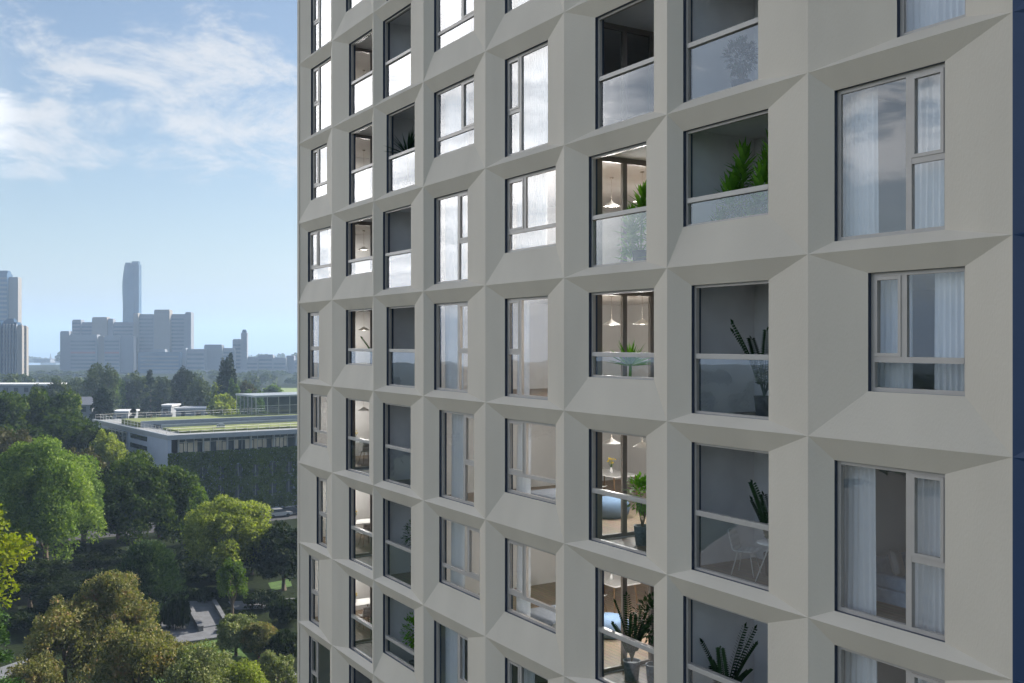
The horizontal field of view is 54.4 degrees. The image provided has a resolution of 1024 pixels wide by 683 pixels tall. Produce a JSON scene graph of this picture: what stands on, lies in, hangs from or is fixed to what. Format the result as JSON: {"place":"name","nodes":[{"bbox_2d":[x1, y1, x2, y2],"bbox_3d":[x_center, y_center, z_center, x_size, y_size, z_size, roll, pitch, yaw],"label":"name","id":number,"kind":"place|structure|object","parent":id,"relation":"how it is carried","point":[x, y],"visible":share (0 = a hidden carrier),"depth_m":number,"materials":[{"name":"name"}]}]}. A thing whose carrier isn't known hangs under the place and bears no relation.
{"place":"outdoors","nodes":[
{"label":"outdoors","id":0,"kind":"place"},
{"bbox_2d":[0,271,21,323],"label":"office tower","id":1,"kind":"structure","parent":0,"point":[10,296],"depth_m":933.00,"materials":[{"name":"grey glass"}]},
{"bbox_2d":[122,261,141,321],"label":"skyscraper","id":2,"kind":"structure","parent":0,"point":[132,288],"depth_m":1179.60,"materials":[{"name":"grey glass"}]},
{"bbox_2d":[0,365,296,682],"bbox_3d":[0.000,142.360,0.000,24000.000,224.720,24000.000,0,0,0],"label":"ground","id":3,"kind":"structure","parent":0,"point":[17,638],"depth_m":121.91,"materials":[{"name":"green plant"}]},
{"bbox_2d":[0,604,24,682],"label":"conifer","id":4,"kind":"object","parent":3,"relation":"on","point":[5,638],"visible":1,"depth_m":62.22,"materials":[{"name":"green plant"}]},
{"bbox_2d":[0,319,28,376],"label":"apartment block","id":5,"kind":"structure","parent":3,"relation":"on","point":[14,346],"depth_m":640.93,"materials":[{"name":"grey glass"}]},
{"bbox_2d":[0,503,37,608],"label":"leafy tree","id":6,"kind":"object","parent":3,"relation":"on","point":[12,545],"visible":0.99,"depth_m":76.78,"materials":[{"name":"green plant"}]},
{"bbox_2d":[0,390,42,439],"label":"oak tree","id":7,"kind":"object","parent":3,"relation":"on","point":[8,404],"visible":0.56,"depth_m":185.93,"materials":[{"name":"green plant"}]},
{"bbox_2d":[0,607,43,630],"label":"undergrowth shrub","id":8,"kind":"object","parent":3,"relation":"on","point":[19,619],"visible":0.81,"depth_m":102.71,"materials":[{"name":"green plant"}]},
{"bbox_2d":[3,649,64,682],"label":"flowering shrub","id":9,"kind":"object","parent":3,"relation":"on","point":[34,669],"visible":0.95,"depth_m":75.44,"materials":[{"name":"green plant"}]},
{"bbox_2d":[0,555,72,607],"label":"garden tree","id":10,"kind":"object","parent":3,"relation":"on","point":[33,578],"visible":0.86,"depth_m":110.20,"materials":[{"name":"green plant"}]},
{"bbox_2d":[9,387,82,448],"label":"oak tree","id":11,"kind":"object","parent":3,"relation":"on","point":[41,401],"visible":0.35,"depth_m":191.69,"materials":[{"name":"green plant"}]},
{"bbox_2d":[0,434,107,563],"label":"willow tree","id":12,"kind":"object","parent":3,"relation":"on","point":[61,490],"visible":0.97,"depth_m":117.91,"materials":[{"name":"green plant"}]},
{"bbox_2d":[31,580,87,613],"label":"garden tree","id":13,"kind":"object","parent":3,"relation":"on","point":[68,591],"visible":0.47,"depth_m":106.71,"materials":[{"name":"green plant"}]},
{"bbox_2d":[21,594,107,682],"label":"russet tree","id":14,"kind":"object","parent":3,"relation":"on","point":[64,625],"visible":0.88,"depth_m":80.84,"materials":[{"name":"green plant"}]},
{"bbox_2d":[41,410,103,450],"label":"oak tree","id":15,"kind":"object","parent":3,"relation":"on","point":[59,429],"visible":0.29,"depth_m":179.80,"materials":[{"name":"green plant"}]},
{"bbox_2d":[70,424,112,470],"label":"oak tree","id":16,"kind":"object","parent":3,"relation":"on","point":[84,437],"visible":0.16,"depth_m":173.90,"materials":[{"name":"green plant"}]},
{"bbox_2d":[60,544,127,571],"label":"garden tree","id":17,"kind":"object","parent":3,"relation":"on","point":[90,556],"visible":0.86,"depth_m":126.67,"materials":[{"name":"green plant"}]},
{"bbox_2d":[60,317,135,372],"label":"office complex","id":18,"kind":"structure","parent":3,"relation":"on","point":[84,345],"depth_m":960.00,"materials":[{"name":"concrete"}]},
{"bbox_2d":[79,362,121,409],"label":"round tree","id":19,"kind":"object","parent":3,"relation":"on","point":[93,380],"visible":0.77,"depth_m":328.50,"materials":[{"name":"green plant"}]},
{"bbox_2d":[89,384,115,420],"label":"conifer","id":20,"kind":"object","parent":3,"relation":"on","point":[102,401],"visible":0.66,"depth_m":260.72,"materials":[{"name":"green plant"}]},
{"bbox_2d":[59,569,159,668],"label":"russet tree","id":21,"kind":"object","parent":3,"relation":"on","point":[113,595],"visible":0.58,"depth_m":85.00,"materials":[{"name":"green plant"}]},
{"bbox_2d":[83,615,178,682],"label":"flowering shrub","id":22,"kind":"object","parent":3,"relation":"on","point":[135,648],"visible":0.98,"depth_m":75.45,"materials":[{"name":"green plant"}]},
{"bbox_2d":[121,370,149,410],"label":"round tree","id":23,"kind":"object","parent":3,"relation":"on","point":[136,386],"visible":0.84,"depth_m":347.42,"materials":[{"name":"green plant"}]},
{"bbox_2d":[93,449,201,546],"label":"oak tree","id":24,"kind":"object","parent":3,"relation":"on","point":[134,494],"visible":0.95,"depth_m":133.27,"materials":[{"name":"green plant"}]},
{"bbox_2d":[0,369,296,408],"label":"wood","id":25,"kind":"object","parent":3,"relation":"on","point":[41,376],"visible":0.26,"depth_m":660.91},
{"bbox_2d":[115,539,188,614],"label":"round tree","id":26,"kind":"object","parent":3,"relation":"on","point":[148,560],"visible":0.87,"depth_m":106.94,"materials":[{"name":"green plant"}]},
{"bbox_2d":[134,310,193,372],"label":"office complex","id":27,"kind":"structure","parent":3,"relation":"on","point":[164,338],"depth_m":968.00,"materials":[{"name":"concrete"}]},
{"bbox_2d":[160,593,190,630],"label":"undergrowth shrub","id":28,"kind":"object","parent":3,"relation":"on","point":[176,611],"visible":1,"depth_m":103.18,"materials":[{"name":"green plant"}]},
{"bbox_2d":[153,475,208,545],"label":"lime tree","id":29,"kind":"object","parent":3,"relation":"on","point":[201,495],"visible":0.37,"depth_m":137.69,"materials":[{"name":"green plant"}]},
{"bbox_2d":[169,365,194,406],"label":"round tree","id":30,"kind":"object","parent":3,"relation":"on","point":[183,379],"visible":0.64,"depth_m":327.92,"materials":[{"name":"green plant"}]},
{"bbox_2d":[164,556,222,582],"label":"dark hedge tree","id":31,"kind":"object","parent":3,"relation":"on","point":[194,570],"visible":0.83,"depth_m":121.87,"materials":[{"name":"green plant"}]},
{"bbox_2d":[92,408,296,508],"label":"office building","id":32,"kind":"structure","parent":3,"relation":"on","point":[159,439],"depth_m":180.36,"materials":[{"name":"concrete"}]},
{"bbox_2d":[167,446,296,508],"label":"ivy","id":33,"kind":"object","parent":32,"relation":"attached to","point":[260,458],"visible":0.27,"depth_m":176.64,"materials":[{"name":"green plant"}]},
{"bbox_2d":[181,376,210,406],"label":"round tree","id":34,"kind":"object","parent":3,"relation":"on","point":[198,392],"visible":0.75,"depth_m":317.75,"materials":[{"name":"green plant"}]},
{"bbox_2d":[157,638,236,682],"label":"flowering shrub","id":35,"kind":"object","parent":3,"relation":"on","point":[193,667],"visible":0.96,"depth_m":75.60,"materials":[{"name":"green plant"}]},
{"bbox_2d":[182,345,235,369],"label":"block","id":36,"kind":"structure","parent":3,"relation":"on","point":[208,357],"depth_m":950.60,"materials":[{"name":"concrete"}]},
{"bbox_2d":[206,393,239,414],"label":"round tree","id":37,"kind":"object","parent":3,"relation":"on","point":[221,402],"visible":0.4,"depth_m":261.24,"materials":[{"name":"green plant"}]},
{"bbox_2d":[216,352,236,395],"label":"conifer","id":38,"kind":"object","parent":3,"relation":"on","point":[227,373],"visible":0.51,"depth_m":304.02,"materials":[{"name":"green plant"}]},
{"bbox_2d":[182,494,273,590],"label":"round tree","id":39,"kind":"object","parent":3,"relation":"on","point":[221,526],"visible":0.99,"depth_m":115.61,"materials":[{"name":"green plant"}]},
{"bbox_2d":[215,557,248,614],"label":"young tree","id":40,"kind":"object","parent":3,"relation":"on","point":[230,571],"visible":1,"depth_m":105.34,"materials":[{"name":"green plant"}]},
{"bbox_2d":[219,658,269,682],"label":"flowering shrub","id":41,"kind":"object","parent":3,"relation":"on","point":[248,671],"visible":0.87,"depth_m":77.27,"materials":[{"name":"green plant"}]},
{"bbox_2d":[242,589,284,608],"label":"undergrowth shrub","id":42,"kind":"object","parent":3,"relation":"on","point":[257,595],"visible":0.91,"depth_m":110.97,"materials":[{"name":"green plant"}]},
{"bbox_2d":[246,520,296,590],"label":"dark hedge tree","id":43,"kind":"object","parent":3,"relation":"on","point":[280,549],"visible":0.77,"depth_m":117.01,"materials":[{"name":"green plant"}]},
{"bbox_2d":[247,354,296,369],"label":"long low block","id":44,"kind":"structure","parent":3,"relation":"on","point":[267,362],"depth_m":963.65,"materials":[{"name":"concrete"}]},
{"bbox_2d":[257,649,296,682],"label":"flowering shrub","id":45,"kind":"object","parent":3,"relation":"on","point":[275,668],"visible":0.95,"depth_m":81.33,"materials":[{"name":"plant"}]},
{"bbox_2d":[263,597,296,623],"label":"undergrowth shrub","id":46,"kind":"object","parent":3,"relation":"on","point":[283,610],"visible":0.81,"depth_m":104.86,"materials":[{"name":"green plant"}]},
{"bbox_2d":[263,628,296,657],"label":"undergrowth shrub","id":47,"kind":"object","parent":3,"relation":"on","point":[284,641],"visible":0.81,"depth_m":92.00,"materials":[{"name":"green plant"}]},
{"bbox_2d":[0,0,296,364],"label":"sky","id":48,"kind":"structure","parent":0,"point":[161,135],"materials":[{"name":"blue"}]},
{"bbox_2d":[161,601,220,642],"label":"terrace","id":49,"kind":"structure","parent":0,"point":[208,614],"depth_m":104.22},
{"bbox_2d":[151,640,257,682],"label":"lawn","id":50,"kind":"structure","parent":0,"point":[251,656],"depth_m":95.39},
{"bbox_2d":[215,613,258,655],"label":"round shrub","id":51,"kind":"object","parent":50,"relation":"on","point":[230,626],"visible":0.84,"depth_m":93.65,"materials":[{"name":"green plant"}]},
{"bbox_2d":[239,621,279,655],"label":"round shrub","id":52,"kind":"object","parent":50,"relation":"on","point":[258,634],"visible":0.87,"depth_m":93.17,"materials":[{"name":"green plant"}]},
{"bbox_2d":[236,392,296,414],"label":"glass pavilion","id":53,"kind":"structure","parent":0,"point":[278,403],"depth_m":211.13,"materials":[{"name":"glass"}]},
{"bbox_2d":[297,0,1023,682],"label":"apartment tower","id":54,"kind":"structure","parent":0,"point":[637,88],"depth_m":20.42,"materials":[{"name":"beige concrete"}]},
{"bbox_2d":[311,394,326,447],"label":"window frame","id":55,"kind":"structure","parent":54,"relation":"in","point":[315,398],"depth_m":36.78,"materials":[{"name":"metal"}]},
{"bbox_2d":[311,143,326,199],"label":"window frame","id":56,"kind":"structure","parent":54,"relation":"in","point":[315,153],"depth_m":36.78,"materials":[{"name":"metal"}]},
{"bbox_2d":[308,226,330,281],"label":"window frame","id":57,"kind":"structure","parent":54,"relation":"in","point":[311,266],"depth_m":37.05,"materials":[{"name":"metal"}]},
{"bbox_2d":[311,56,330,134],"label":"window frame","id":58,"kind":"structure","parent":54,"relation":"in","point":[314,102],"depth_m":36.73,"materials":[{"name":"metal"}]},
{"bbox_2d":[311,0,330,53],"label":"window frame","id":59,"kind":"structure","parent":54,"relation":"in","point":[315,21],"depth_m":36.78,"materials":[{"name":"metal"}]},
{"bbox_2d":[322,63,330,128],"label":"curtain","id":60,"kind":"object","parent":54,"relation":"hanging from","point":[326,116],"visible":0.66,"depth_m":36.46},
{"bbox_2d":[434,620,467,682],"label":"window frame","id":61,"kind":"structure","parent":54,"relation":"in","point":[437,626],"depth_m":28.33,"materials":[{"name":"metal"}]},
{"bbox_2d":[434,301,467,392],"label":"window frame","id":62,"kind":"structure","parent":54,"relation":"in","point":[437,307],"depth_m":28.32,"materials":[{"name":"metal"}]},
{"bbox_2d":[434,189,467,283],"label":"window frame","id":63,"kind":"structure","parent":54,"relation":"in","point":[437,201],"depth_m":28.32,"materials":[{"name":"metal"}]},
{"bbox_2d":[434,74,473,157],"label":"window frame","id":64,"kind":"structure","parent":54,"relation":"in","point":[438,139],"depth_m":27.73,"materials":[{"name":"metal"}]},
{"bbox_2d":[434,0,473,51],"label":"window frame","id":65,"kind":"structure","parent":54,"relation":"in","point":[465,17],"depth_m":28.32,"materials":[{"name":"metal"}]},
{"bbox_2d":[445,305,463,388],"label":"curtain","id":66,"kind":"object","parent":54,"relation":"hanging from","point":[451,346],"visible":0.64,"depth_m":28.14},
{"bbox_2d":[445,627,464,682],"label":"curtain","id":67,"kind":"object","parent":54,"relation":"hanging from","point":[451,656],"visible":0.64,"depth_m":28.13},
{"bbox_2d":[445,196,466,280],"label":"curtain","id":68,"kind":"object","parent":54,"relation":"hanging from","point":[451,238],"visible":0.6,"depth_m":28.06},
{"bbox_2d":[439,410,473,506],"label":"window frame","id":69,"kind":"structure","parent":54,"relation":"in","point":[442,414],"depth_m":28.04,"materials":[{"name":"metal"}]},
{"bbox_2d":[445,84,468,152],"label":"curtain","id":70,"kind":"object","parent":54,"relation":"hanging from","point":[452,111],"visible":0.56,"depth_m":27.98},
{"bbox_2d":[451,413,462,498],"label":"curtain","id":71,"kind":"object","parent":54,"relation":"hanging from","point":[457,461],"visible":0.8,"depth_m":27.93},
{"bbox_2d":[451,522,464,587],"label":"curtain","id":72,"kind":"object","parent":54,"relation":"hanging from","point":[457,546],"visible":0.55,"depth_m":27.83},
{"bbox_2d":[445,0,470,45],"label":"curtain","id":73,"kind":"object","parent":54,"relation":"hanging from","point":[452,12],"visible":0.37,"depth_m":27.98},
{"bbox_2d":[439,516,479,599],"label":"window frame","id":74,"kind":"structure","parent":54,"relation":"in","point":[443,565],"depth_m":27.59,"materials":[{"name":"metal"}]},
{"bbox_2d":[517,300,529,394],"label":"curtain","id":75,"kind":"object","parent":54,"relation":"hanging from","point":[526,347],"visible":0.41,"depth_m":24.85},
{"bbox_2d":[516,423,530,493],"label":"curtain","id":76,"kind":"object","parent":54,"relation":"hanging from","point":[523,484],"visible":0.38,"depth_m":25.02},
{"bbox_2d":[516,546,530,616],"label":"curtain","id":77,"kind":"object","parent":54,"relation":"hanging from","point":[523,606],"visible":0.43,"depth_m":24.99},
{"bbox_2d":[505,296,547,399],"bbox_3d":[0.432,0.150,24.236,0.240,2.448,1.950,0,0,-32],"label":"window frame","id":78,"kind":"structure","parent":54,"relation":"in","point":[509,351],"depth_m":24.80,"materials":[{"name":"metal"}]},
{"bbox_2d":[505,40,547,156],"bbox_3d":[0.432,-5.850,24.236,0.240,2.448,1.950,0,0,-32],"label":"window frame","id":79,"kind":"structure","parent":54,"relation":"in","point":[510,111],"depth_m":24.75,"materials":[{"name":"metal"}]},
{"bbox_2d":[505,538,555,633],"bbox_3d":[0.518,5.853,24.095,0.240,1.854,2.280,0,0,-32],"label":"window frame","id":80,"kind":"structure","parent":54,"relation":"in","point":[510,591],"depth_m":24.46,"materials":[{"name":"metal"}]},
{"bbox_2d":[505,418,555,504],"bbox_3d":[0.518,2.853,24.095,0.240,1.854,2.280,0,0,-32],"label":"window frame","id":81,"kind":"structure","parent":54,"relation":"in","point":[509,471],"depth_m":24.50,"materials":[{"name":"metal"}]},
{"bbox_2d":[505,166,555,252],"bbox_3d":[0.518,-3.147,24.095,0.240,1.854,2.280,0,0,-32],"label":"window frame","id":82,"kind":"structure","parent":54,"relation":"in","point":[510,231],"depth_m":24.51,"materials":[{"name":"metal"}]},
{"bbox_2d":[516,173,546,248],"bbox_3d":[0.495,-2.860,24.616,0.090,2.520,1.368,0,0,-32],"label":"curtain","id":83,"kind":"object","parent":54,"relation":"hanging from","point":[537,200],"visible":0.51,"depth_m":24.50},
{"bbox_2d":[516,46,547,151],"bbox_3d":[0.635,-5.860,24.383,0.094,2.520,1.911,0,0,-32],"label":"curtain","id":84,"kind":"object","parent":54,"relation":"hanging from","point":[536,98],"visible":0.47,"depth_m":24.46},
{"bbox_2d":[615,181,645,262],"bbox_3d":[2.843,-2.440,21.841,1.361,2.220,1.314,0,0,1],"label":"potted plant","id":85,"kind":"object","parent":54,"relation":"on","point":[633,237],"visible":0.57,"depth_m":21.61,"materials":[{"name":"green plant"}]},
{"bbox_2d":[611,591,653,681],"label":"potted plant","id":86,"kind":"object","parent":54,"relation":"on","point":[631,664],"visible":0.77,"depth_m":21.79,"materials":[{"name":"green plant"}]},
{"bbox_2d":[622,471,645,545],"bbox_3d":[2.858,3.630,21.745,0.886,1.619,0.810,0,0,41],"label":"potted plant","id":87,"kind":"object","parent":54,"relation":"on","point":[640,533],"visible":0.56,"depth_m":21.65,"materials":[{"name":"green plant"}]},
{"bbox_2d":[632,591,653,682],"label":"potted plant","id":88,"kind":"object","parent":54,"relation":"on","point":[650,665],"visible":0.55,"depth_m":21.56,"materials":[{"name":"green plant"}]},
{"bbox_2d":[700,622,757,682],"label":"potted plant","id":89,"kind":"object","parent":54,"relation":"on","point":[725,672],"visible":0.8,"depth_m":19.22,"materials":[{"name":"green plant"}]},
{"bbox_2d":[708,137,766,220],"bbox_3d":[4.366,-2.717,19.218,1.299,2.426,1.553,0,0,-32],"label":"potted plant","id":90,"kind":"object","parent":54,"relation":"on","point":[738,173],"visible":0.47,"depth_m":18.98,"materials":[{"name":"green plant"}]},
{"bbox_2d":[722,34,757,86],"bbox_3d":[4.369,-5.201,19.064,0.763,1.283,0.725,0,0,-3],"label":"potted plant","id":91,"kind":"object","parent":54,"relation":"on","point":[743,46],"visible":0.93,"depth_m":18.96,"materials":[{"name":"green plant"}]},
{"bbox_2d":[730,319,768,416],"bbox_3d":[4.737,0.508,18.627,1.211,1.864,1.429,0,0,30],"label":"potted plant","id":92,"kind":"object","parent":54,"relation":"on","point":[761,405],"visible":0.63,"depth_m":18.52,"materials":[{"name":"green plant"}]},
{"bbox_2d":[739,128,767,215],"bbox_3d":[4.754,-2.785,18.742,1.461,2.488,1.519,0,0,-32],"label":"potted plant","id":93,"kind":"object","parent":54,"relation":"on","point":[761,177],"visible":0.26,"depth_m":18.44,"materials":[{"name":"green plant"}]},
{"bbox_2d":[748,479,768,576],"bbox_3d":[4.863,3.466,18.896,1.181,1.948,1.341,0,0,-11],"label":"potted plant","id":94,"kind":"object","parent":54,"relation":"on","point":[762,517],"visible":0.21,"depth_m":18.75,"materials":[{"name":"green plant"}]},
{"bbox_2d":[844,465,875,614],"bbox_3d":[5.616,3.140,16.276,0.085,2.520,0.784,0,0,-32],"label":"curtain","id":95,"kind":"object","parent":54,"relation":"hanging from","point":[859,540],"visible":0.69,"depth_m":16.17,"materials":[{"name":"fabric"}]},
{"bbox_2d":[844,650,876,682],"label":"curtain","id":96,"kind":"object","parent":54,"relation":"hanging from","point":[859,668],"visible":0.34,"depth_m":16.21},
{"bbox_2d":[844,86,878,236],"bbox_3d":[5.625,-2.860,16.258,0.084,2.520,0.824,0,0,-32],"label":"curtain","id":97,"kind":"object","parent":54,"relation":"hanging from","point":[861,211],"visible":0.68,"depth_m":16.17,"materials":[{"name":"fabric"}]},
{"bbox_2d":[834,645,944,682],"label":"window frame","id":98,"kind":"structure","parent":54,"relation":"in","point":[912,676],"depth_m":15.79,"materials":[{"name":"metal"}]},
{"bbox_2d":[834,460,944,641],"bbox_3d":[5.866,3.150,15.381,0.240,2.448,2.010,0,0,-32],"label":"window frame","id":99,"kind":"structure","parent":54,"relation":"in","point":[912,555],"depth_m":15.07,"materials":[{"name":"metal"}]},
{"bbox_2d":[834,61,944,240],"bbox_3d":[5.866,-2.850,15.381,0.240,2.448,2.010,0,0,-32],"label":"window frame","id":100,"kind":"structure","parent":54,"relation":"in","point":[913,158],"depth_m":15.07,"materials":[{"name":"metal"}]},
{"bbox_2d":[876,552,905,615],"bbox_3d":[6.918,4.042,16.859,1.900,0.804,0.870,0,0,-32],"label":"sofa","id":101,"kind":"object","parent":54,"relation":"in","point":[890,587],"visible":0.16,"depth_m":16.33,"materials":[{"name":"grey fabric"}]},
{"bbox_2d":[878,275,912,388],"bbox_3d":[5.996,0.140,15.649,0.081,2.520,0.701,0,0,-32],"label":"curtain","id":102,"kind":"object","parent":54,"relation":"hanging from","point":[895,375],"visible":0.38,"depth_m":15.65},
{"bbox_2d":[868,266,964,395],"bbox_3d":[6.123,-0.147,14.963,0.240,1.854,1.670,0,0,-32],"label":"window frame","id":103,"kind":"structure","parent":54,"relation":"in","point":[903,355],"depth_m":15.19,"materials":[{"name":"metal"}]},
{"bbox_2d":[915,74,943,228],"bbox_3d":[6.367,-2.860,15.051,0.074,2.520,0.925,0,0,-32],"label":"curtain","id":104,"kind":"object","parent":54,"relation":"hanging from","point":[929,194],"visible":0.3,"depth_m":15.09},
{"bbox_2d":[915,478,943,633],"bbox_3d":[6.375,3.140,15.032,0.095,2.520,0.884,0,0,-32],"label":"curtain","id":105,"kind":"object","parent":54,"relation":"hanging from","point":[929,597],"visible":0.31,"depth_m":15.07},
{"bbox_2d":[897,0,965,37],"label":"window frame","id":106,"kind":"structure","parent":54,"relation":"in","point":[901,4],"depth_m":15.16,"materials":[{"name":"metal"}]},
{"bbox_2d":[907,0,964,31],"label":"curtain","id":107,"kind":"object","parent":54,"relation":"hanging from","point":[922,13],"visible":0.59,"depth_m":15.10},
{"bbox_2d":[934,272,963,390],"bbox_3d":[6.579,0.140,14.694,0.080,2.520,0.735,0,0,-32],"label":"curtain","id":108,"kind":"object","parent":54,"relation":"hanging from","point":[949,315],"visible":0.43,"depth_m":14.82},
{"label":"pavement","id":109,"kind":"structure","parent":0,"visible":0},
{"bbox_2d":[0,426,53,466],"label":"copper tree","id":110,"kind":"object","parent":109,"relation":"on","point":[8,438],"visible":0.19,"depth_m":150.43,"materials":[{"name":"green plant"}]},
{"bbox_2d":[88,428,128,467],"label":"birch tree","id":111,"kind":"object","parent":109,"relation":"on","point":[109,449],"visible":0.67,"depth_m":159.06,"materials":[{"name":"green plant"}]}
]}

